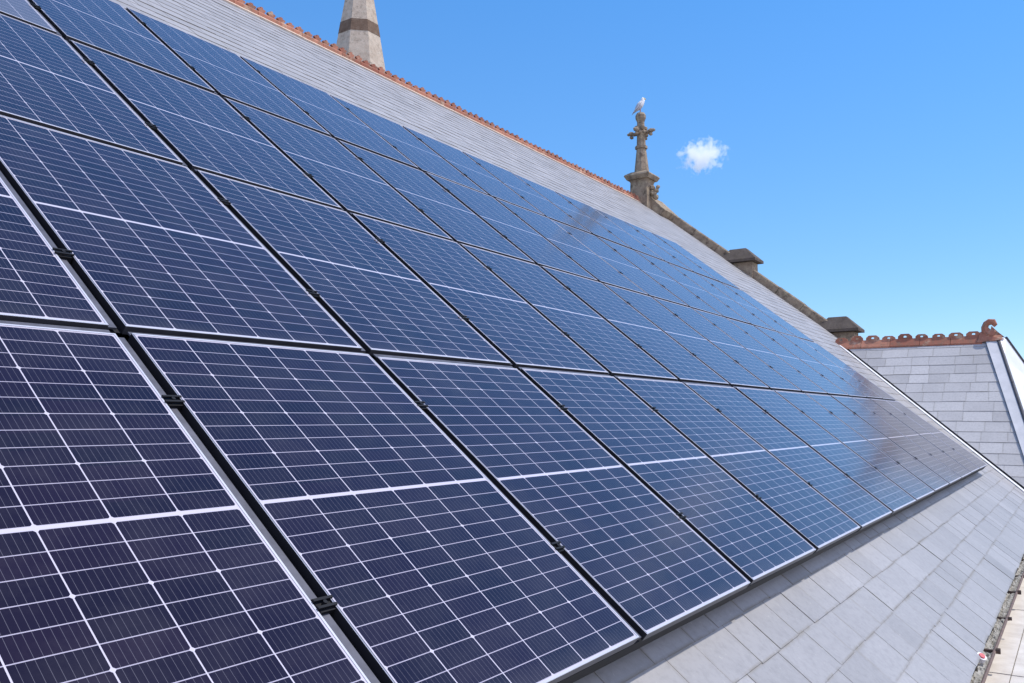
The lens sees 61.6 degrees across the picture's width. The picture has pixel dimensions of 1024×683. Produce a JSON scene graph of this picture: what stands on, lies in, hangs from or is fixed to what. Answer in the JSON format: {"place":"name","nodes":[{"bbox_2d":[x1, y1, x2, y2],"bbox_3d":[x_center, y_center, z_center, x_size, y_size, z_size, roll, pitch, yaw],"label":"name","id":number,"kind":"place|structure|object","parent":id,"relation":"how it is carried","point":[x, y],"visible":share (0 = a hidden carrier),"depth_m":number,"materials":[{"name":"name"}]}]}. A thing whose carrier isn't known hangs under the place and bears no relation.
{"place":"outdoors","nodes":[
{"label":"outdoors","id":0,"kind":"place"},
{"bbox_2d":[69,0,1023,682],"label":"church","id":1,"kind":"structure","parent":0,"point":[927,590],"depth_m":9.89,"materials":[{"name":"stone"}]},
{"bbox_2d":[0,170,380,682],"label":"gap strip","id":2,"kind":"object","parent":1,"relation":"attached to","point":[357,657],"visible":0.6,"depth_m":2.52,"materials":[{"name":"metal"}]},
{"bbox_2d":[27,0,641,643],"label":"gap strip","id":3,"kind":"object","parent":1,"relation":"attached to","point":[347,332],"visible":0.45,"depth_m":3.96,"materials":[{"name":"metal"}]},
{"bbox_2d":[336,0,385,70],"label":"spire","id":4,"kind":"structure","parent":1,"relation":"attached to","point":[359,33],"depth_m":34.68,"materials":[{"name":"stone"}]},
{"bbox_2d":[69,40,712,279],"bbox_3d":[0.444,-1.508,10.543,0.025,0.022,14.408,-4,-6,33],"label":"gap strip","id":5,"kind":"object","parent":1,"relation":"attached to","point":[366,150],"visible":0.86,"depth_m":7.83,"materials":[{"name":"metal"}]},
{"bbox_2d":[0,114,814,342],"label":"gap strip","id":6,"kind":"object","parent":1,"relation":"attached to","point":[195,170],"visible":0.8,"depth_m":4.79,"materials":[{"name":"metal"}]},
{"bbox_2d":[124,8,750,586],"bbox_3d":[-1.115,-0.854,5.711,5.333,4.340,0.058,-4,-6,33],"label":"gap strip","id":7,"kind":"object","parent":1,"relation":"attached to","point":[342,210],"visible":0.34,"depth_m":5.72,"materials":[{"name":"metal"}]},
{"bbox_2d":[0,320,892,400],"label":"gap strip","id":8,"kind":"object","parent":1,"relation":"attached to","point":[129,334],"visible":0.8,"depth_m":4.05,"materials":[{"name":"black plastic"}]},
{"bbox_2d":[632,97,645,114],"bbox_3d":[3.697,-6.853,24.992,0.416,0.525,0.199,0,-5,0],"label":"gull","id":9,"kind":"object","parent":1,"relation":"on","point":[639,105],"visible":1,"depth_m":24.93,"materials":[{"name":"white"}]},
{"bbox_2d":[557,467,984,682],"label":"guard strip","id":10,"kind":"object","parent":1,"relation":"on","point":[575,677],"visible":0.71,"depth_m":3.71,"materials":[{"name":"black metal"}]},
{"bbox_3d":[0.078,-1.766,10.770,0.057,0.057,14.540,-4,-6,33],"label":"mounting rail","id":11,"kind":"object","parent":1,"relation":"attached to","visible":0},
{"bbox_2d":[0,0,56,33],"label":"solar panel","id":12,"kind":"object","parent":11,"relation":"attached to","point":[24,11],"visible":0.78,"depth_m":5.48,"materials":[{"name":"blue glass"}]},
{"bbox_2d":[30,2,40,11],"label":"panel clamp","id":13,"kind":"object","parent":11,"relation":"attached to","point":[36,7],"visible":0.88,"depth_m":5.76,"materials":[{"name":"black metal"}]},
{"bbox_2d":[28,0,214,92],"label":"solar panel","id":14,"kind":"object","parent":11,"relation":"attached to","point":[112,28],"visible":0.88,"depth_m":6.32,"materials":[{"name":"blue glass"}]},
{"bbox_2d":[126,7,329,135],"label":"solar panel","id":15,"kind":"object","parent":11,"relation":"attached to","point":[222,72],"visible":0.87,"depth_m":7.37,"materials":[{"name":"blue glass"}]},
{"bbox_2d":[240,56,417,168],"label":"solar panel","id":16,"kind":"object","parent":11,"relation":"attached to","point":[332,117],"visible":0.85,"depth_m":8.38,"materials":[{"name":"blue glass"}]},
{"bbox_2d":[330,95,487,194],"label":"solar panel","id":17,"kind":"object","parent":11,"relation":"attached to","point":[418,153],"visible":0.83,"depth_m":9.40,"materials":[{"name":"blue glass"}]},
{"bbox_2d":[403,126,544,215],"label":"solar panel","id":18,"kind":"object","parent":11,"relation":"attached to","point":[487,182],"visible":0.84,"depth_m":10.39,"materials":[{"name":"blue glass"}]},
{"bbox_2d":[463,152,590,233],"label":"solar panel","id":19,"kind":"object","parent":11,"relation":"attached to","point":[532,196],"visible":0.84,"depth_m":11.40,"materials":[{"name":"blue glass"}]},
{"bbox_2d":[555,191,663,260],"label":"solar panel","id":20,"kind":"object","parent":11,"relation":"attached to","point":[631,242],"visible":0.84,"depth_m":13.42,"materials":[{"name":"blue glass"}]},
{"bbox_2d":[592,207,692,271],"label":"solar panel","id":21,"kind":"object","parent":11,"relation":"attached to","point":[665,256],"visible":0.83,"depth_m":14.44,"materials":[{"name":"blue glass"}]},
{"bbox_2d":[624,221,717,280],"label":"solar panel","id":22,"kind":"object","parent":11,"relation":"attached to","point":[671,251],"visible":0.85,"depth_m":15.43,"materials":[{"name":"blue glass"}]},
{"bbox_2d":[653,233,739,288],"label":"solar panel","id":23,"kind":"object","parent":11,"relation":"attached to","point":[698,262],"visible":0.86,"depth_m":16.43,"materials":[{"name":"blue glass"}]},
{"bbox_3d":[3.135,1.222,7.782,0.057,0.057,15.690,-4,-6,33],"label":"mounting rail","id":24,"kind":"object","parent":1,"relation":"attached to","visible":0},
{"bbox_2d":[0,323,369,682],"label":"solar panel","id":25,"kind":"object","parent":24,"relation":"attached to","point":[135,547],"visible":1,"depth_m":2.09,"materials":[{"name":"blue glass"}]},
{"bbox_2d":[310,595,337,615],"bbox_3d":[-0.501,0.699,2.261,0.048,0.042,0.070,42,18,28],"label":"panel clamp","id":26,"kind":"object","parent":24,"relation":"attached to","point":[323,605],"visible":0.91,"depth_m":2.25,"materials":[{"name":"black metal"}]},
{"bbox_2d":[128,333,638,682],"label":"solar panel","id":27,"kind":"object","parent":24,"relation":"on","point":[410,539],"visible":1,"depth_m":2.80,"materials":[{"name":"blue glass"}]},
{"bbox_2d":[550,541,564,553],"bbox_3d":[0.165,0.788,3.263,0.048,0.042,0.070,41,17,27],"label":"panel clamp","id":28,"kind":"object","parent":24,"relation":"attached to","point":[557,547],"visible":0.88,"depth_m":3.25,"materials":[{"name":"black metal"}]},
{"bbox_2d":[375,357,749,640],"bbox_3d":[0.246,0.612,3.954,1.675,0.036,1.146,42,18,29],"label":"solar panel","id":29,"kind":"object","parent":24,"relation":"on","point":[642,559],"visible":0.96,"depth_m":3.82,"materials":[{"name":"blue glass"}]},
{"bbox_2d":[675,512,686,520],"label":"panel clamp","id":30,"kind":"object","parent":24,"relation":"attached to","point":[680,516],"visible":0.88,"depth_m":4.26,"materials":[{"name":"black metal"}]},
{"bbox_2d":[685,383,891,529],"bbox_3d":[2.243,0.878,6.961,1.675,0.035,1.146,42,18,29],"label":"solar panel","id":31,"kind":"object","parent":24,"relation":"on","point":[862,508],"visible":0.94,"depth_m":6.88,"materials":[{"name":"blue glass"}]},
{"bbox_2d":[735,387,915,513],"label":"solar panel","id":32,"kind":"object","parent":24,"relation":"attached to","point":[844,459],"visible":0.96,"depth_m":7.87,"materials":[{"name":"blue glass"}]},
{"bbox_2d":[775,391,933,501],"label":"solar panel","id":33,"kind":"object","parent":24,"relation":"attached to","point":[900,476],"visible":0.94,"depth_m":8.89,"materials":[{"name":"blue glass"}]},
{"bbox_2d":[831,396,960,484],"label":"solar panel","id":34,"kind":"object","parent":24,"relation":"attached to","point":[913,449],"visible":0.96,"depth_m":10.90,"materials":[{"name":"blue glass"}]},
{"bbox_2d":[853,398,970,478],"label":"solar panel","id":35,"kind":"object","parent":24,"relation":"attached to","point":[953,465],"visible":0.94,"depth_m":11.92,"materials":[{"name":"blue glass"}]},
{"bbox_2d":[887,401,986,469],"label":"solar panel","id":36,"kind":"object","parent":24,"relation":"attached to","point":[951,443],"visible":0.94,"depth_m":13.95,"materials":[{"name":"blue glass"}]},
{"bbox_3d":[2.572,0.716,8.201,0.057,0.057,15.690,-4,-6,33],"label":"mounting rail","id":37,"kind":"object","parent":1,"relation":"attached to","visible":0},
{"bbox_2d":[161,395,184,411],"bbox_3d":[-1.065,0.193,2.680,0.048,0.042,0.070,41,17,27],"label":"panel clamp","id":38,"kind":"object","parent":37,"relation":"attached to","point":[172,401],"visible":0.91,"depth_m":2.67,"materials":[{"name":"black metal"}]},
{"bbox_2d":[414,401,427,411],"bbox_3d":[-0.399,0.281,3.682,0.048,0.042,0.070,42,18,29],"label":"panel clamp","id":39,"kind":"object","parent":37,"relation":"attached to","point":[421,406],"visible":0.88,"depth_m":3.68,"materials":[{"name":"black metal"}]},
{"bbox_2d":[557,405,567,412],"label":"panel clamp","id":40,"kind":"object","parent":37,"relation":"attached to","point":[562,407],"visible":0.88,"depth_m":4.67,"materials":[{"name":"black metal"}]},
{"bbox_2d":[520,368,815,584],"bbox_3d":[0.908,0.698,4.956,1.675,0.035,1.146,42,18,29],"label":"solar panel","id":41,"kind":"object","parent":37,"relation":"on","point":[746,534],"visible":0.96,"depth_m":4.84,"materials":[{"name":"blue glass"}]},
{"bbox_2d":[616,377,859,551],"bbox_3d":[1.573,0.785,5.954,1.675,0.036,1.146,42,18,29],"label":"solar panel","id":42,"kind":"object","parent":37,"relation":"attached to","point":[815,519],"visible":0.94,"depth_m":5.85,"materials":[{"name":"blue glass"}]},
{"bbox_2d":[806,394,948,491],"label":"solar panel","id":43,"kind":"object","parent":37,"relation":"attached to","point":[931,479],"visible":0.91,"depth_m":9.90,"materials":[{"name":"blue glass"}]},
{"bbox_2d":[870,399,979,472],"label":"solar panel","id":44,"kind":"object","parent":37,"relation":"on","point":[949,451],"visible":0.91,"depth_m":12.92,"materials":[{"name":"blue glass"}]},
{"bbox_3d":[2.013,0.214,8.617,0.057,0.057,15.690,-4,-6,33],"label":"mounting rail","id":45,"kind":"object","parent":1,"relation":"attached to","visible":0},
{"bbox_2d":[0,177,108,329],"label":"solar panel","id":46,"kind":"object","parent":45,"relation":"attached to","point":[39,284],"visible":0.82,"depth_m":2.86,"materials":[{"name":"blue glass"}]},
{"bbox_2d":[52,247,74,263],"bbox_3d":[-1.623,-0.309,3.096,0.048,0.042,0.070,43,20,31],"label":"panel clamp","id":47,"kind":"object","parent":45,"relation":"attached to","point":[64,254],"visible":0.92,"depth_m":3.09,"materials":[{"name":"black metal"}]},
{"bbox_2d":[0,115,361,352],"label":"solar panel","id":48,"kind":"object","parent":45,"relation":"attached to","point":[158,246],"visible":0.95,"depth_m":3.64,"materials":[{"name":"blue glass"}]},
{"bbox_2d":[306,289,319,299],"bbox_3d":[-0.958,-0.221,4.098,0.048,0.042,0.070,42,18,28],"label":"panel clamp","id":49,"kind":"object","parent":45,"relation":"attached to","point":[313,293],"visible":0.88,"depth_m":4.09,"materials":[{"name":"black metal"}]},
{"bbox_2d":[195,170,510,365],"bbox_3d":[-0.876,-0.397,4.790,1.675,0.036,1.146,42,18,29],"label":"solar panel","id":50,"kind":"object","parent":45,"relation":"attached to","point":[376,297],"visible":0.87,"depth_m":4.67,"materials":[{"name":"blue glass"}]},
{"bbox_2d":[459,315,468,322],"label":"panel clamp","id":51,"kind":"object","parent":45,"relation":"attached to","point":[463,317],"visible":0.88,"depth_m":5.09,"materials":[{"name":"black metal"}]},
{"bbox_2d":[351,213,607,374],"bbox_3d":[-0.211,-0.308,5.789,1.675,0.037,1.146,42,18,29],"label":"solar panel","id":52,"kind":"object","parent":45,"relation":"attached to","point":[511,326],"visible":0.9,"depth_m":5.68,"materials":[{"name":"blue glass"}]},
{"bbox_2d":[460,244,676,380],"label":"solar panel","id":53,"kind":"object","parent":45,"relation":"attached to","point":[611,350],"visible":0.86,"depth_m":6.70,"materials":[{"name":"blue glass"}]},
{"bbox_2d":[541,266,728,385],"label":"solar panel","id":54,"kind":"object","parent":45,"relation":"attached to","point":[679,362],"visible":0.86,"depth_m":7.70,"materials":[{"name":"blue glass"}]},
{"bbox_2d":[603,284,768,388],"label":"solar panel","id":55,"kind":"object","parent":45,"relation":"attached to","point":[721,364],"visible":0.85,"depth_m":8.72,"materials":[{"name":"blue glass"}]},
{"bbox_2d":[653,297,800,391],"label":"solar panel","id":56,"kind":"object","parent":45,"relation":"attached to","point":[747,360],"visible":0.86,"depth_m":9.72,"materials":[{"name":"blue glass"}]},
{"bbox_2d":[694,309,826,393],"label":"solar panel","id":57,"kind":"object","parent":45,"relation":"attached to","point":[784,369],"visible":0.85,"depth_m":10.73,"materials":[{"name":"blue glass"}]},
{"bbox_2d":[755,326,865,397],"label":"solar panel","id":58,"kind":"object","parent":45,"relation":"attached to","point":[816,365],"visible":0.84,"depth_m":12.74,"materials":[{"name":"blue glass"}]},
{"bbox_2d":[778,332,881,398],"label":"solar panel","id":59,"kind":"object","parent":45,"relation":"attached to","point":[867,392],"visible":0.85,"depth_m":13.75,"materials":[{"name":"blue glass"}]},
{"bbox_3d":[1.449,-0.292,9.036,0.057,0.057,15.690,-4,-6,33],"label":"mounting rail","id":60,"kind":"object","parent":1,"relation":"attached to","visible":0},
{"bbox_2d":[218,197,230,207],"bbox_3d":[-1.522,-0.727,4.517,0.048,0.042,0.070,42,17,28],"label":"panel clamp","id":61,"kind":"object","parent":60,"relation":"attached to","point":[224,202],"visible":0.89,"depth_m":4.51,"materials":[{"name":"black metal"}]},
{"bbox_2d":[375,237,384,244],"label":"panel clamp","id":62,"kind":"object","parent":60,"relation":"attached to","point":[381,241],"visible":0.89,"depth_m":5.51,"materials":[{"name":"black metal"}]},
{"bbox_2d":[727,318,847,395],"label":"solar panel","id":63,"kind":"object","parent":60,"relation":"on","point":[796,363],"visible":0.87,"depth_m":11.75,"materials":[{"name":"blue glass"}]},
{"bbox_2d":[799,338,895,400],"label":"solar panel","id":64,"kind":"object","parent":60,"relation":"attached to","point":[882,394],"visible":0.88,"depth_m":14.78,"materials":[{"name":"blue glass"}]},
{"bbox_3d":[1.209,-0.751,9.928,0.057,0.057,14.540,-4,-6,33],"label":"mounting rail","id":65,"kind":"object","parent":1,"relation":"attached to","visible":0},
{"bbox_2d":[145,122,157,131],"bbox_3d":[-2.079,-1.228,4.932,0.048,0.042,0.070,42,19,29],"label":"panel clamp","id":66,"kind":"object","parent":65,"relation":"attached to","point":[153,127],"visible":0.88,"depth_m":4.92,"materials":[{"name":"black metal"}]},
{"bbox_2d":[69,40,340,209],"bbox_3d":[-1.999,-1.403,5.624,1.675,0.036,1.146,42,18,29],"label":"solar panel","id":67,"kind":"object","parent":65,"relation":"attached to","point":[205,131],"visible":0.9,"depth_m":5.51,"materials":[{"name":"blue glass"}]},
{"bbox_2d":[304,172,313,179],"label":"panel clamp","id":68,"kind":"object","parent":65,"relation":"attached to","point":[310,176],"visible":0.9,"depth_m":5.92,"materials":[{"name":"black metal"}]},
{"bbox_2d":[224,98,451,240],"bbox_3d":[-1.334,-1.314,6.622,1.675,0.036,1.146,42,18,29],"label":"solar panel","id":69,"kind":"object","parent":65,"relation":"attached to","point":[345,179],"visible":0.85,"depth_m":6.53,"materials":[{"name":"blue glass"}]},
{"bbox_2d":[338,140,534,263],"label":"solar panel","id":70,"kind":"object","parent":65,"relation":"attached to","point":[451,216],"visible":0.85,"depth_m":7.54,"materials":[{"name":"blue glass"}]},
{"bbox_2d":[426,172,597,280],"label":"solar panel","id":71,"kind":"object","parent":65,"relation":"attached to","point":[538,249],"visible":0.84,"depth_m":8.54,"materials":[{"name":"blue glass"}]},
{"bbox_2d":[495,198,647,294],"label":"solar panel","id":72,"kind":"object","parent":65,"relation":"attached to","point":[593,264],"visible":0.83,"depth_m":9.55,"materials":[{"name":"blue glass"}]},
{"bbox_2d":[551,219,687,306],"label":"solar panel","id":73,"kind":"object","parent":65,"relation":"attached to","point":[640,279],"visible":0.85,"depth_m":10.58,"materials":[{"name":"blue glass"}]},
{"bbox_2d":[722,283,813,341],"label":"solar panel","id":74,"kind":"object","parent":65,"relation":"attached to","point":[770,314],"visible":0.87,"depth_m":15.59,"materials":[{"name":"blue glass"}]},
{"bbox_3d":[0.645,-1.257,10.348,0.057,0.057,14.540,-4,-6,33],"label":"mounting rail","id":75,"kind":"object","parent":1,"relation":"attached to","visible":0},
{"bbox_2d":[83,58,94,66],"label":"panel clamp","id":76,"kind":"object","parent":75,"relation":"attached to","point":[89,62],"visible":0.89,"depth_m":5.34,"materials":[{"name":"black metal"}]},
{"bbox_2d":[0,14,182,164],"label":"solar panel","id":77,"kind":"object","parent":75,"relation":"on","point":[52,81],"visible":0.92,"depth_m":4.64,"materials":[{"name":"blue glass"}]},
{"bbox_2d":[241,115,250,121],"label":"panel clamp","id":78,"kind":"object","parent":75,"relation":"attached to","point":[246,118],"visible":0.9,"depth_m":6.34,"materials":[{"name":"black metal"}]},
{"bbox_2d":[597,237,721,315],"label":"solar panel","id":79,"kind":"object","parent":75,"relation":"attached to","point":[669,283],"visible":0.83,"depth_m":11.57,"materials":[{"name":"blue glass"}]},
{"bbox_2d":[636,251,749,323],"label":"solar panel","id":80,"kind":"object","parent":75,"relation":"on","point":[705,296],"visible":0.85,"depth_m":12.57,"materials":[{"name":"blue glass"}]},
{"bbox_2d":[669,263,774,330],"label":"solar panel","id":81,"kind":"object","parent":75,"relation":"on","point":[733,305],"visible":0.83,"depth_m":13.59,"materials":[{"name":"blue glass"}]},
{"bbox_2d":[698,274,795,336],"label":"solar panel","id":82,"kind":"object","parent":75,"relation":"on","point":[750,308],"visible":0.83,"depth_m":14.60,"materials":[{"name":"blue glass"}]},
{"bbox_2d":[244,0,1023,358],"label":"sky","id":83,"kind":"structure","parent":0,"point":[870,153],"materials":[{"name":"blue"}]},
{"bbox_2d":[978,652,986,663],"bbox_3d":[3.085,2.079,5.649,0.062,0.044,0.062,25,32,21],"label":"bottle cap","id":84,"kind":"object","parent":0,"point":[983,658],"visible":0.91,"depth_m":5.63,"materials":[{"name":"white plastic"}]},
{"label":"walkway base","id":85,"kind":"structure","parent":0,"visible":0},
{"bbox_2d":[985,673,1010,682],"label":"walkway board","id":86,"kind":"object","parent":85,"relation":"on","point":[996,678],"visible":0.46,"depth_m":5.82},
{"bbox_2d":[989,609,1023,675],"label":"walkway board","id":87,"kind":"object","parent":85,"relation":"on","point":[1004,661],"visible":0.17,"depth_m":6.66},
{"bbox_2d":[1010,676,1023,682],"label":"walkway board","id":88,"kind":"object","parent":85,"relation":"on","point":[1015,679],"visible":1,"depth_m":5.80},
{"bbox_2d":[1012,633,1023,676],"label":"walkway board","id":89,"kind":"object","parent":85,"relation":"on","point":[1018,670],"visible":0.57,"depth_m":6.18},
{"bbox_2d":[1012,587,1023,610],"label":"walkway board","id":90,"kind":"object","parent":85,"relation":"on","point":[1018,603],"depth_m":8.22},
{"bbox_3d":[-0.486,-2.273,11.189,0.057,0.057,14.540,-4,-6,33],"label":"mounting rail","id":91,"kind":"object","parent":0,"visible":0},
{"bbox_2d":[513,173,629,247],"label":"solar panel","id":92,"kind":"object","parent":91,"relation":"on","point":[592,226],"visible":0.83,"depth_m":12.41,"materials":[{"name":"blue glass"}]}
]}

